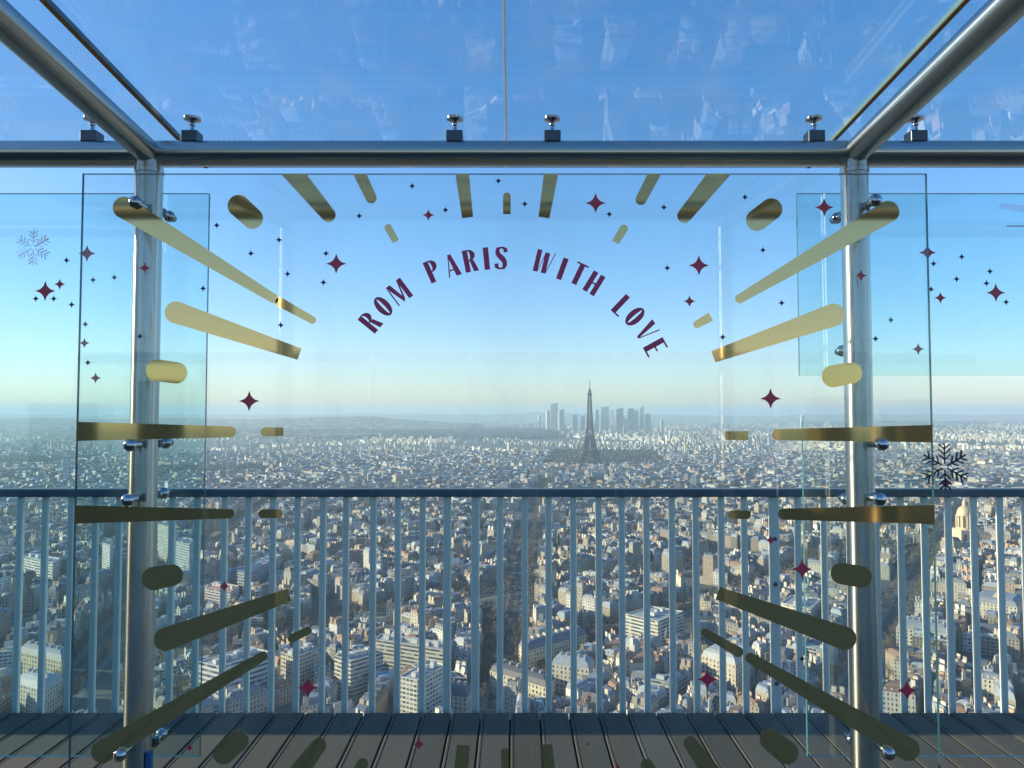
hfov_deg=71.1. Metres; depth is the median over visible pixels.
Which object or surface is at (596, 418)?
skyline tower
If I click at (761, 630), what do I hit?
town house
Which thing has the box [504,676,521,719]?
town house
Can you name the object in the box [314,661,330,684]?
town house
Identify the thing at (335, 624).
town house
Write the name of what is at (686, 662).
town house
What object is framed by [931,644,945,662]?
town house
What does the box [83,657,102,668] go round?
bare tree
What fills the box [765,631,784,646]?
town house
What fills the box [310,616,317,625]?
bare tree
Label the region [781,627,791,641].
town house
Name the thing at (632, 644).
town house
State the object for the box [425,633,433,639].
town house
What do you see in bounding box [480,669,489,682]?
bare tree
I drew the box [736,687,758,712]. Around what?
town house
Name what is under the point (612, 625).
bare tree
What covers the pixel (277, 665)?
town house
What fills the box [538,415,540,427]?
skyline tower
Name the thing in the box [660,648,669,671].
town house
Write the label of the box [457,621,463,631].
town house
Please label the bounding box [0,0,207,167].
roof glass panel
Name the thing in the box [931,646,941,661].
town house
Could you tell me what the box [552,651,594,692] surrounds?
apartment building
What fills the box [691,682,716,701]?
town house
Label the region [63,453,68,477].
skyline tower
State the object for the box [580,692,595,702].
town house
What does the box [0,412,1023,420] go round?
hills
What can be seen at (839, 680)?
pavement
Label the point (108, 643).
bare tree
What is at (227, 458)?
skyline tower
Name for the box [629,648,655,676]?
town house
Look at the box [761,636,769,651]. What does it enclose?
town house
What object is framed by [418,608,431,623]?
town house
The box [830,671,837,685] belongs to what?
bare tree
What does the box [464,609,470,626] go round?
town house
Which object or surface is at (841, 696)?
town house
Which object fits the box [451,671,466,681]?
town house
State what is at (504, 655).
bare tree
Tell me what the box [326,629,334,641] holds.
town house
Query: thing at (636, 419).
skyline tower
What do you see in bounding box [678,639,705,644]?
town house
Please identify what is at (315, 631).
town house
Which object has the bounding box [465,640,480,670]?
town house
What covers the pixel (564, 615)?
town house
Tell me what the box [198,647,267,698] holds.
slab building
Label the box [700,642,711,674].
town house
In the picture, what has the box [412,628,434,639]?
town house
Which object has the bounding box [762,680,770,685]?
town house
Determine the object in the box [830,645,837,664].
town house
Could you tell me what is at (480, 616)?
town house
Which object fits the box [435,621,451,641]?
town house
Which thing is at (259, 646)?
town house
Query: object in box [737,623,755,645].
town house
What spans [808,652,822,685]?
town house
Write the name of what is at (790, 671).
town house
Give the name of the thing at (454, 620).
town house
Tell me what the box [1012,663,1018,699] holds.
town house
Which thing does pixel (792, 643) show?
town house
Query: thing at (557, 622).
town house
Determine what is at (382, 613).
road
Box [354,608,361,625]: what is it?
town house
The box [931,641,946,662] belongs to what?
town house
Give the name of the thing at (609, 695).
town house
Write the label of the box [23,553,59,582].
slab building
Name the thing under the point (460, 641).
town house
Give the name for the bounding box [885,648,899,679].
town house
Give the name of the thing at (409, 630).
town house
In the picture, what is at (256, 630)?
town house
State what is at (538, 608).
town house
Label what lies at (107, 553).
tower block
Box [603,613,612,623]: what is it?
bare tree
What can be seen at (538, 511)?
road
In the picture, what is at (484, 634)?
bare tree
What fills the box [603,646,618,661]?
town house
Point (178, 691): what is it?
town house
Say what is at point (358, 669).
slab building
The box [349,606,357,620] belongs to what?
bare tree
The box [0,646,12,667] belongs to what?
town house
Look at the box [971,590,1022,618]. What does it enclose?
apartment building
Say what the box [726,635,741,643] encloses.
town house
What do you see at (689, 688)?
town house
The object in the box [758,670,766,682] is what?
town house
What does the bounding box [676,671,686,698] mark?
town house
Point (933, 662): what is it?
town house
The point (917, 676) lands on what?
town house
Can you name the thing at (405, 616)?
town house
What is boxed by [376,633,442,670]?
slab building
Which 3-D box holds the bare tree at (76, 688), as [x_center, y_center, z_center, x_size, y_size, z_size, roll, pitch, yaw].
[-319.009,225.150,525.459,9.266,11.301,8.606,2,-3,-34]
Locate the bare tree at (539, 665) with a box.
[536,660,545,668]
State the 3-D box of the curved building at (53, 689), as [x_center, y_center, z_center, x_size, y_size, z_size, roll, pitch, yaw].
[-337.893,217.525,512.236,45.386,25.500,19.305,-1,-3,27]
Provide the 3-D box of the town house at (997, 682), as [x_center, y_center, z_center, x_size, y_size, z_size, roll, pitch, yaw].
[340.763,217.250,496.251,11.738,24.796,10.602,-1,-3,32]
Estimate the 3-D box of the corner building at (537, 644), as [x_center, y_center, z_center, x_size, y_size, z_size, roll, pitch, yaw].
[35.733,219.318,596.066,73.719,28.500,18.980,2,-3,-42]
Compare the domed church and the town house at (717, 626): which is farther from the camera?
the domed church
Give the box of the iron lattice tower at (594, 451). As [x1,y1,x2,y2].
[577,380,602,463]
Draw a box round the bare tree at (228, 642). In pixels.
[226,638,232,651]
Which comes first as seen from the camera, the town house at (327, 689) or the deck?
the deck
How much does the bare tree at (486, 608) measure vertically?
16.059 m
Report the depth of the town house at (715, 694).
486.02 m
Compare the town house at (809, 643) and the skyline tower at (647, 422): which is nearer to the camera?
the town house at (809, 643)
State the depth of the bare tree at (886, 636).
634.73 m
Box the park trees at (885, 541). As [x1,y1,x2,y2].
[830,537,916,563]
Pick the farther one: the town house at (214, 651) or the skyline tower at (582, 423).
the skyline tower at (582, 423)
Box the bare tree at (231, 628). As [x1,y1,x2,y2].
[227,625,237,642]
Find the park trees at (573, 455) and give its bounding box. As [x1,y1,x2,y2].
[544,449,665,463]
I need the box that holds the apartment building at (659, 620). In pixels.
[626,606,683,645]
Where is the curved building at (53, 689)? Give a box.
[20,667,62,712]
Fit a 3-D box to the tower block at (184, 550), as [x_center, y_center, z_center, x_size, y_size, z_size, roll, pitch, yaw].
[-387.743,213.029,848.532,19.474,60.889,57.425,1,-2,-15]
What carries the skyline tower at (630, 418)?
on the ground
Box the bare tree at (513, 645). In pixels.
[505,640,518,657]
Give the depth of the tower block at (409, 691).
469.66 m
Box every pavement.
[11,545,518,621]
[24,499,269,712]
[122,587,510,668]
[479,478,550,710]
[529,551,918,590]
[586,504,930,640]
[813,511,956,705]
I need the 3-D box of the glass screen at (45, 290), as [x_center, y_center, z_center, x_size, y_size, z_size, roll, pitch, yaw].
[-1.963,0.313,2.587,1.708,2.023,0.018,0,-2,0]
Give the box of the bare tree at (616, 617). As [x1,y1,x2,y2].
[611,612,618,625]
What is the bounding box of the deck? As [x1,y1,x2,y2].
[0,713,1023,767]
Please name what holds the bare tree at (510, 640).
on the ground
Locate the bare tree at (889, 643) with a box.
[882,638,894,649]
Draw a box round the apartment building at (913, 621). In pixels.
[896,615,955,652]
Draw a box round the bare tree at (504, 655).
[503,645,512,657]
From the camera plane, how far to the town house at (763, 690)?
487.28 m
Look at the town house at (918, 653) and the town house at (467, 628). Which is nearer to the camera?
the town house at (918, 653)
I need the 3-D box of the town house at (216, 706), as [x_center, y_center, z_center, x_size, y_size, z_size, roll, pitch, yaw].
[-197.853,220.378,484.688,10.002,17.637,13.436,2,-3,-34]
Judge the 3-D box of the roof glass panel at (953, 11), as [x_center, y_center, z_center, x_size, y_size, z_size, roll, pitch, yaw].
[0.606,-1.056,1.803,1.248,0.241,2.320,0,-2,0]
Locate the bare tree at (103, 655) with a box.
[97,651,108,663]
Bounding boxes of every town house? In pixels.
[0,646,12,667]
[119,662,123,689]
[153,688,173,707]
[154,662,176,680]
[154,670,161,681]
[154,675,163,687]
[158,685,184,697]
[161,672,177,685]
[173,656,187,674]
[176,671,190,686]
[184,647,191,670]
[210,643,218,657]
[214,698,228,714]
[226,683,242,712]
[232,632,242,650]
[241,682,266,713]
[250,630,267,650]
[250,635,257,645]
[251,627,265,633]
[251,640,264,649]
[264,677,292,705]
[266,626,277,641]
[275,635,291,650]
[275,656,280,678]
[278,630,285,640]
[278,675,292,680]
[280,642,290,652]
[300,633,317,640]
[300,636,318,645]
[301,689,317,714]
[310,626,318,634]
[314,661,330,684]
[314,683,327,704]
[317,680,332,700]
[325,637,333,665]
[325,675,336,700]
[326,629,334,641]
[326,685,329,697]
[329,616,341,634]
[330,636,341,670]
[333,633,357,643]
[349,641,365,650]
[350,630,362,643]
[352,632,367,646]
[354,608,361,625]
[357,622,378,630]
[359,612,367,622]
[359,627,368,645]
[362,614,377,622]
[364,691,382,712]
[367,681,387,712]
[368,619,386,628]
[368,667,393,686]
[376,622,384,636]
[376,672,393,703]
[378,679,391,709]
[383,628,404,635]
[401,608,410,623]
[401,621,410,632]
[401,665,415,673]
[405,623,418,635]
[406,633,418,637]
[410,604,418,626]
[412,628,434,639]
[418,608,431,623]
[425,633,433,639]
[426,618,438,630]
[429,627,434,635]
[431,605,442,618]
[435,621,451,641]
[451,617,459,632]
[451,627,456,640]
[451,640,456,670]
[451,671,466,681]
[452,643,469,670]
[454,627,482,657]
[454,636,470,645]
[454,660,467,682]
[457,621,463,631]
[457,652,469,681]
[458,647,470,676]
[458,657,468,682]
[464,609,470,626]
[464,622,470,630]
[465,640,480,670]
[479,608,481,625]
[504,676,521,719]
[528,626,545,637]
[533,603,544,627]
[537,613,544,625]
[543,618,555,630]
[552,604,564,618]
[552,616,559,628]
[556,609,569,626]
[566,675,589,701]
[569,650,587,655]
[577,606,580,625]
[579,649,591,656]
[580,641,595,658]
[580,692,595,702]
[581,666,611,685]
[589,682,595,692]
[603,638,618,649]
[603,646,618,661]
[603,685,615,711]
[604,631,614,643]
[607,657,617,677]
[607,673,618,705]
[611,628,618,637]
[615,672,630,706]
[616,646,634,676]
[626,634,640,655]
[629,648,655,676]
[630,668,653,679]
[630,677,643,702]
[636,681,658,695]
[639,638,652,647]
[640,685,667,709]
[650,635,661,649]
[651,673,668,705]
[654,650,663,672]
[655,657,659,673]
[656,646,668,653]
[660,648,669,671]
[663,656,668,672]
[664,628,668,645]
[664,672,677,704]
[665,644,677,658]
[676,633,689,642]
[676,643,687,649]
[676,655,687,668]
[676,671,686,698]
[677,643,681,650]
[677,667,691,688]
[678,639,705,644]
[680,658,693,680]
[688,685,701,712]
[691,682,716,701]
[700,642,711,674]
[707,690,719,711]
[715,617,726,634]
[726,617,738,638]
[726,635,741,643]
[732,633,749,645]
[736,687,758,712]
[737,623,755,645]
[738,619,750,627]
[749,616,757,627]
[752,636,767,669]
[755,626,764,637]
[755,682,770,712]
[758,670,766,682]
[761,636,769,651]
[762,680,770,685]
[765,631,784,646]
[767,662,793,680]
[768,658,788,691]
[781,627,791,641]
[781,644,792,660]
[781,659,792,670]
[783,691,796,705]
[786,636,795,653]
[788,689,805,706]
[793,655,807,682]
[803,636,814,644]
[803,644,818,657]
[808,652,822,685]
[813,638,821,645]
[813,644,822,666]
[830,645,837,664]
[830,685,848,703]
[831,692,846,702]
[838,648,841,660]
[883,679,915,713]
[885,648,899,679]
[894,651,908,681]
[907,646,918,656]
[907,670,922,707]
[908,652,922,661]
[908,665,923,678]
[908,677,920,712]
[909,659,935,692]
[912,626,922,648]
[915,645,922,657]
[930,634,946,646]
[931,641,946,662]
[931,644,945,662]
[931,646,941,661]
[931,659,935,672]
[932,652,939,664]
[932,688,962,700]
[933,675,947,693]
[938,659,955,674]
[945,663,963,676]
[955,659,967,669]
[956,656,968,668]
[957,653,969,668]
[964,668,973,687]
[968,662,972,671]
[972,659,992,668]
[981,670,999,703]
[983,664,992,671]
[993,654,1012,679]
[994,674,1013,685]
[994,679,1014,692]
[994,685,1015,707]
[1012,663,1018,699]
[1013,672,1016,701]
[1017,670,1020,694]
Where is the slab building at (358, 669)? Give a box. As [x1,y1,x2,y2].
[334,646,382,701]
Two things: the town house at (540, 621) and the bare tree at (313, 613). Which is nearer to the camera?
the town house at (540, 621)
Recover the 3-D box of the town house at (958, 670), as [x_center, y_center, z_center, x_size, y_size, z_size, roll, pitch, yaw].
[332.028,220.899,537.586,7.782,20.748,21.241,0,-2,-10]
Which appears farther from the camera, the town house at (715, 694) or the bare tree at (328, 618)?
the bare tree at (328, 618)
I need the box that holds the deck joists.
[441,720,611,767]
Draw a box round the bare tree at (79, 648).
[73,643,83,661]
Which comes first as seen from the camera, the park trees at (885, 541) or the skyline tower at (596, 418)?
the park trees at (885, 541)
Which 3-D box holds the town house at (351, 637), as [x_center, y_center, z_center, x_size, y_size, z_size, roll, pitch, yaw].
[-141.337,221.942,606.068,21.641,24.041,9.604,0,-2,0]
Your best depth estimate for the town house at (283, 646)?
584.77 m
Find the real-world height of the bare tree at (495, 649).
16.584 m
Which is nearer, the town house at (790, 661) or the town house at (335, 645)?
the town house at (790, 661)
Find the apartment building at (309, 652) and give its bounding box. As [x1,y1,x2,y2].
[280,642,318,691]
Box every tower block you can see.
[102,539,112,579]
[157,521,168,563]
[175,537,193,589]
[400,660,442,712]
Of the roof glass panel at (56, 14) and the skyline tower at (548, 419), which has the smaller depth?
the roof glass panel at (56, 14)
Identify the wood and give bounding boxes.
[307,428,571,437]
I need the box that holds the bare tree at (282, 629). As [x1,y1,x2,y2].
[278,624,287,632]
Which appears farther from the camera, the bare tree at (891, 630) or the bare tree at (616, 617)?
the bare tree at (616, 617)
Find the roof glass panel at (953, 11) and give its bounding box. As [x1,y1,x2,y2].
[505,0,969,167]
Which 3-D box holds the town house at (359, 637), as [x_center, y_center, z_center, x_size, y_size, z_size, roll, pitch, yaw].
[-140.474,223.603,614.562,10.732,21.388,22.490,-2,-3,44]
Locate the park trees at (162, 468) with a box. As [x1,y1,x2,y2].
[158,464,283,472]
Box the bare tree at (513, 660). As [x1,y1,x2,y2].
[508,652,518,661]
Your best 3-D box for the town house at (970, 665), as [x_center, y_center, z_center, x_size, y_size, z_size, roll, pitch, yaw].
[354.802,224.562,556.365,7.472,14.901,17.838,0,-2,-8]
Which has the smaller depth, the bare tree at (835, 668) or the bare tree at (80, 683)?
the bare tree at (80, 683)
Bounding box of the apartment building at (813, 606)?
[781,595,820,617]
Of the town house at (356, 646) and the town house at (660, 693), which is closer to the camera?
the town house at (660, 693)
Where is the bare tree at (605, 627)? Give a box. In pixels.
[602,624,609,632]
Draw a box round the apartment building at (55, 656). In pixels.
[21,639,64,684]
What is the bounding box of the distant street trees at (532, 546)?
[77,474,958,631]
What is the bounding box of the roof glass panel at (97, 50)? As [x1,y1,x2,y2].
[46,0,507,167]
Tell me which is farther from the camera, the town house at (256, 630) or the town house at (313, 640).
the town house at (256, 630)
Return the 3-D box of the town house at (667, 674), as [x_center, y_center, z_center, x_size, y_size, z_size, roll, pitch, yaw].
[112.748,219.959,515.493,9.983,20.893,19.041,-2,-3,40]
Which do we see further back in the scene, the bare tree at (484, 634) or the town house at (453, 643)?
the bare tree at (484, 634)
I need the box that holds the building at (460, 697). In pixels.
[451,679,470,713]
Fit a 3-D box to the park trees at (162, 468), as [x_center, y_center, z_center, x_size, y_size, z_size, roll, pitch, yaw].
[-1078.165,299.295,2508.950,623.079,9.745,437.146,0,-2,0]
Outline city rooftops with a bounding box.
[0,421,1023,719]
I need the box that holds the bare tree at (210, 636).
[208,631,218,642]
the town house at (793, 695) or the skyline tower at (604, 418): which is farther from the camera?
the skyline tower at (604, 418)
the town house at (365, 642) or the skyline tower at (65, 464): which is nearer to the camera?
the town house at (365, 642)
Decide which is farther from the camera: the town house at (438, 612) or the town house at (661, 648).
the town house at (438, 612)
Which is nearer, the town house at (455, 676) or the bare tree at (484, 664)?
the town house at (455, 676)
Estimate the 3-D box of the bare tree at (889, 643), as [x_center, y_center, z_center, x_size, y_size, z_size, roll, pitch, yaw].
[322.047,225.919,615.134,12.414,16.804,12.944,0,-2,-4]
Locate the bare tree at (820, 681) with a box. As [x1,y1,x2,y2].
[814,676,830,689]
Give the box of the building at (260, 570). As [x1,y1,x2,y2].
[237,554,281,596]
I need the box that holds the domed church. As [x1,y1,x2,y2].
[952,497,981,545]
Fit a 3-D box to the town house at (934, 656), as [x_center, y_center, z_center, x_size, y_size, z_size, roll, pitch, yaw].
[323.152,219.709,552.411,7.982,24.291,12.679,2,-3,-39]
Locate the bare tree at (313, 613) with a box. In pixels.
[307,609,317,622]
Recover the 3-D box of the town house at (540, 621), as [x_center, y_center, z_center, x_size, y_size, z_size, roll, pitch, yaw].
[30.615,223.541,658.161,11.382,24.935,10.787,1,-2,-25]
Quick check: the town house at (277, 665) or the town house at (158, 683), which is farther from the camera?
the town house at (277, 665)
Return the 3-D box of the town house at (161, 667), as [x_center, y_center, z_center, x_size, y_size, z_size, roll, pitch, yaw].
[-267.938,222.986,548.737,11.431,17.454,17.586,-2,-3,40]
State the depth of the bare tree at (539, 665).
570.58 m
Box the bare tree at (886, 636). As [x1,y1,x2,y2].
[883,632,894,641]
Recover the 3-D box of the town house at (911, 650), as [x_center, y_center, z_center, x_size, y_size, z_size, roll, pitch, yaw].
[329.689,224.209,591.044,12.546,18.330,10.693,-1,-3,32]
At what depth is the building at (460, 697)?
490.36 m
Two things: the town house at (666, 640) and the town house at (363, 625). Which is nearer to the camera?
the town house at (666, 640)
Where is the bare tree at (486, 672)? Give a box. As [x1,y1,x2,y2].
[481,667,489,682]
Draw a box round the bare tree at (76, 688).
[72,684,82,698]
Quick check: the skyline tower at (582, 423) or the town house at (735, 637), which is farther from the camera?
the skyline tower at (582, 423)
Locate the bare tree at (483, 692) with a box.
[479,684,487,707]
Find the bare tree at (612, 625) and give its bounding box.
[608,621,616,629]
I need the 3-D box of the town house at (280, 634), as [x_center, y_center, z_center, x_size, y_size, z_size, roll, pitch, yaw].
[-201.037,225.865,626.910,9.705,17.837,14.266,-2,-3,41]
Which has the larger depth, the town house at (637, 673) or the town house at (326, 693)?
the town house at (637, 673)
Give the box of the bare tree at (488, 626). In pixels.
[482,619,492,632]
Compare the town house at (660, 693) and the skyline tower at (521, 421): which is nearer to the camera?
the town house at (660, 693)
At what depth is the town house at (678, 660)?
559.77 m
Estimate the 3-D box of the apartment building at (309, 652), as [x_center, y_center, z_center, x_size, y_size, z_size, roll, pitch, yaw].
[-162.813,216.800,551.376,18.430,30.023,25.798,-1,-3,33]
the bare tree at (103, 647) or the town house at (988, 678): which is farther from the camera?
the bare tree at (103, 647)
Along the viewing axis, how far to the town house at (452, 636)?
619.02 m
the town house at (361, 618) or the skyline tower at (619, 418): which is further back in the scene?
the skyline tower at (619, 418)
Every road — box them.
[11,545,521,620]
[58,505,263,707]
[154,587,521,666]
[486,478,546,709]
[515,502,628,513]
[517,552,920,588]
[587,503,938,642]
[839,517,955,691]
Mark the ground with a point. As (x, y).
(104, 691)
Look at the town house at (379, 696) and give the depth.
486.19 m
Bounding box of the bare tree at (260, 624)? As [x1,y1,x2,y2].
[251,618,266,627]
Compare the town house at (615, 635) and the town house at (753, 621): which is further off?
the town house at (753, 621)
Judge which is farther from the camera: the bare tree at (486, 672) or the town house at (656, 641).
the town house at (656, 641)
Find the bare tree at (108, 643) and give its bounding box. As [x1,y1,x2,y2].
[104,638,112,655]
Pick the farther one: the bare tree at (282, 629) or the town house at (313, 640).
the bare tree at (282, 629)
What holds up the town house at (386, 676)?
on the ground
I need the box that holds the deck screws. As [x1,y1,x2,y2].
[3,723,1017,723]
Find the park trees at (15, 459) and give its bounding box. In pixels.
[0,457,58,463]
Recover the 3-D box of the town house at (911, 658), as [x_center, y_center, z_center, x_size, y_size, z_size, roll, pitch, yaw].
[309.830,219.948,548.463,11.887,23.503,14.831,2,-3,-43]
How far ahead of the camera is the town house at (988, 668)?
521.20 m
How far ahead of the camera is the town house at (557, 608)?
695.50 m
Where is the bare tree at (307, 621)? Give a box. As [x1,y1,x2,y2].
[300,616,309,626]
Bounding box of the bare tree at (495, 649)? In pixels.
[487,643,496,653]
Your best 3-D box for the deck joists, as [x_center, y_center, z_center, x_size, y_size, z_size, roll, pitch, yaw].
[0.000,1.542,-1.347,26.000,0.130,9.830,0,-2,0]
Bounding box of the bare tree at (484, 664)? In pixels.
[479,660,491,677]
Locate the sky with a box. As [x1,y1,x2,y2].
[0,0,1023,414]
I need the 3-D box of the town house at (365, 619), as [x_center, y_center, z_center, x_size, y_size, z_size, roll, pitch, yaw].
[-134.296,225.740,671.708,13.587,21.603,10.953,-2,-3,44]
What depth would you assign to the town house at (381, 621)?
660.53 m
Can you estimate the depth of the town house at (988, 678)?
505.57 m
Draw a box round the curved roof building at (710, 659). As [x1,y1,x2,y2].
[701,639,754,693]
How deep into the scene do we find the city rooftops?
1247.43 m
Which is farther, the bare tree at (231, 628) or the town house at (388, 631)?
the bare tree at (231, 628)
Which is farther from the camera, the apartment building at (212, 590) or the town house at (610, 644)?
the apartment building at (212, 590)
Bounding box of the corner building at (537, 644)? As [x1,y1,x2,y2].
[519,625,586,671]
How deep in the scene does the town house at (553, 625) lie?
644.24 m
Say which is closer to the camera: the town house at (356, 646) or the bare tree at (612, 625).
the town house at (356, 646)
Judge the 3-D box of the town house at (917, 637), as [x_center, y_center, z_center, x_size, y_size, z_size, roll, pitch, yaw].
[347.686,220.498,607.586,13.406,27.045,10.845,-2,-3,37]
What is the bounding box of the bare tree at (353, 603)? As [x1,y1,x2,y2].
[350,599,359,608]
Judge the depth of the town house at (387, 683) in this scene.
508.49 m
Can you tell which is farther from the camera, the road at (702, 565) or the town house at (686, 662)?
the road at (702, 565)
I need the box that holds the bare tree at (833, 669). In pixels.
[830,662,843,684]
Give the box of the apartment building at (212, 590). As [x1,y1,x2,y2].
[204,581,238,609]
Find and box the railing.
[0,488,1023,718]
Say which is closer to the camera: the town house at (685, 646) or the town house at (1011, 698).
the town house at (1011, 698)
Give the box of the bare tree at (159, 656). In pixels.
[154,654,165,665]
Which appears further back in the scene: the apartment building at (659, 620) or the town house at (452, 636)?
the apartment building at (659, 620)
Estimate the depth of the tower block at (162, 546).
1003.65 m
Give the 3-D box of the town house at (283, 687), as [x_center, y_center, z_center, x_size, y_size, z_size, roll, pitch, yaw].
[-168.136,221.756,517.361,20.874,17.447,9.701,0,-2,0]
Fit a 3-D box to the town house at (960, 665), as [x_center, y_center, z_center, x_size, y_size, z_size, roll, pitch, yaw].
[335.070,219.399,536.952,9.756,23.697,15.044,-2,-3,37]
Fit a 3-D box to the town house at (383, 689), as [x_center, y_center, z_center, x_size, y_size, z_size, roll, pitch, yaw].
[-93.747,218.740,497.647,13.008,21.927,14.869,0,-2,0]
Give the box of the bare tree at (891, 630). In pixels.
[888,627,895,639]
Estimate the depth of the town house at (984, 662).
546.55 m
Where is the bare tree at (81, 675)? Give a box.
[79,671,87,687]
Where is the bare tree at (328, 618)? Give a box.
[326,610,332,627]
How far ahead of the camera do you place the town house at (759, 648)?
587.01 m
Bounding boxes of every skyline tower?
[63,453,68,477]
[203,448,208,467]
[226,449,229,467]
[250,441,253,455]
[520,415,522,427]
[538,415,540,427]
[546,410,549,429]
[551,403,557,429]
[557,409,563,429]
[573,414,577,430]
[581,416,584,430]
[594,409,598,429]
[601,406,608,430]
[610,409,614,430]
[616,408,622,430]
[623,418,626,430]
[627,408,634,429]
[635,410,637,430]
[640,405,643,430]
[645,414,650,431]
[660,419,663,432]
[800,415,804,428]
[892,442,896,462]
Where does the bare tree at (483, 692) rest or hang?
on the ground
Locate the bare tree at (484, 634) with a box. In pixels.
[482,628,496,642]
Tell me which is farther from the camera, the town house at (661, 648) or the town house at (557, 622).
the town house at (557, 622)
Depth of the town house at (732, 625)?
649.73 m
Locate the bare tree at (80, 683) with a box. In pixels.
[72,676,87,693]
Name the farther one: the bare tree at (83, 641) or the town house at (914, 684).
the bare tree at (83, 641)
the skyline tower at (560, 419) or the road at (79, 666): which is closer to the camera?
the road at (79, 666)
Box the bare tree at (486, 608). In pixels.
[481,604,489,613]
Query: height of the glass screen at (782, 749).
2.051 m
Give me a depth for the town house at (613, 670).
537.54 m
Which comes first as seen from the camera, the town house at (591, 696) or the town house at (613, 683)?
the town house at (591, 696)
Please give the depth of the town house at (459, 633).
605.24 m
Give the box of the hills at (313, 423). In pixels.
[0,416,478,430]
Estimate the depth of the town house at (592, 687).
504.47 m
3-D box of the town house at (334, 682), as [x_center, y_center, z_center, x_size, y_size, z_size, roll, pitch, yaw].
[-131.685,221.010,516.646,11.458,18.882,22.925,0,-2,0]
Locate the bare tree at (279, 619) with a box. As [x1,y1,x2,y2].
[275,615,285,628]
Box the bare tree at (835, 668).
[831,662,842,679]
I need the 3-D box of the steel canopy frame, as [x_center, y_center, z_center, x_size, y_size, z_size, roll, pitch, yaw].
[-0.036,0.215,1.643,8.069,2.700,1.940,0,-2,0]
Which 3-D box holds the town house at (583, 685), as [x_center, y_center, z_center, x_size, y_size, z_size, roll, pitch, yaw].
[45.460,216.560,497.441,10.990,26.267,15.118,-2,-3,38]
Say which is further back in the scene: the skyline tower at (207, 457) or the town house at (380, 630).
the skyline tower at (207, 457)
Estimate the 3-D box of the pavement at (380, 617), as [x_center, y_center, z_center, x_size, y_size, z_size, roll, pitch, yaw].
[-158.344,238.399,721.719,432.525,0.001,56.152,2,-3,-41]
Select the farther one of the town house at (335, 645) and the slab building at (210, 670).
the town house at (335, 645)
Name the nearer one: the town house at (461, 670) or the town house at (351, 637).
the town house at (461, 670)
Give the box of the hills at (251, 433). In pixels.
[0,428,387,438]
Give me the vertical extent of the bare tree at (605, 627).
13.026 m
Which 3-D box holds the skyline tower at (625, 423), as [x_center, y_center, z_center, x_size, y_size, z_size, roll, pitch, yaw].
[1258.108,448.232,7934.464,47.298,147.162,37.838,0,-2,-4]
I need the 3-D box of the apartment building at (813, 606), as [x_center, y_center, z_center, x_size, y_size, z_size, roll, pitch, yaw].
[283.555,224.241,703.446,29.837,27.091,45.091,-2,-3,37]
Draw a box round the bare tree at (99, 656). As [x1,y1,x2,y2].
[96,650,104,669]
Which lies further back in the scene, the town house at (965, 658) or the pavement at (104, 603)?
the pavement at (104, 603)
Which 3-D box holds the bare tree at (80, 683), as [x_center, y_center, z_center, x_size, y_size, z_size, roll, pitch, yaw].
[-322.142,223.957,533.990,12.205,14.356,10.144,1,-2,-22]
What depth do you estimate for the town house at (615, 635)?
614.54 m
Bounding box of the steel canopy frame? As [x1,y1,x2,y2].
[0,0,1023,767]
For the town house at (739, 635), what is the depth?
611.74 m
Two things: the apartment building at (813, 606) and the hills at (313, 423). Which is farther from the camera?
the hills at (313, 423)
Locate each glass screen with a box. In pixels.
[0,193,209,756]
[68,173,940,767]
[796,193,1023,375]
[801,421,1023,756]
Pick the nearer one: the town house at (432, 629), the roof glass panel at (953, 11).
the roof glass panel at (953, 11)
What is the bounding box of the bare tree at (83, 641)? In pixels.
[73,637,88,653]
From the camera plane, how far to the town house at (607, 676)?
516.35 m
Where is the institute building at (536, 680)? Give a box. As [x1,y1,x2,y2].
[490,659,554,698]
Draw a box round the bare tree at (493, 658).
[481,652,496,662]
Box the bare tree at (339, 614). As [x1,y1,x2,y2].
[332,609,341,616]
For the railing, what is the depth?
3.67 m
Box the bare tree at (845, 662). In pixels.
[835,658,847,675]
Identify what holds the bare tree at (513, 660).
on the ground
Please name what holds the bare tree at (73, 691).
on the ground
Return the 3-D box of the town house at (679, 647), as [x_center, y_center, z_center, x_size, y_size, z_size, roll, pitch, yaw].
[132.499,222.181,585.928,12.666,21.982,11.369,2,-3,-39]
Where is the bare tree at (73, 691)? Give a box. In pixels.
[59,683,79,696]
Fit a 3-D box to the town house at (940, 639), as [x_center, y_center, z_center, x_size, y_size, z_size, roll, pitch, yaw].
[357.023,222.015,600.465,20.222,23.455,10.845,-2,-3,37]
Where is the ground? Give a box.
[0,415,1023,719]
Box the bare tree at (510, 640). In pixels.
[509,637,521,647]
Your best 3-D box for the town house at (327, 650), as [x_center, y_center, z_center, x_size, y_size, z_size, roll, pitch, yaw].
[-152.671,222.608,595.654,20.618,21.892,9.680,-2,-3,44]
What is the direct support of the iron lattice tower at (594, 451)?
on the ground
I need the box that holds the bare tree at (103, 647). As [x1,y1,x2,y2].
[100,640,112,659]
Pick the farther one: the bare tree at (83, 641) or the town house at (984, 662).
the bare tree at (83, 641)
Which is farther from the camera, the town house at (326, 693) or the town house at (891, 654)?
the town house at (891, 654)

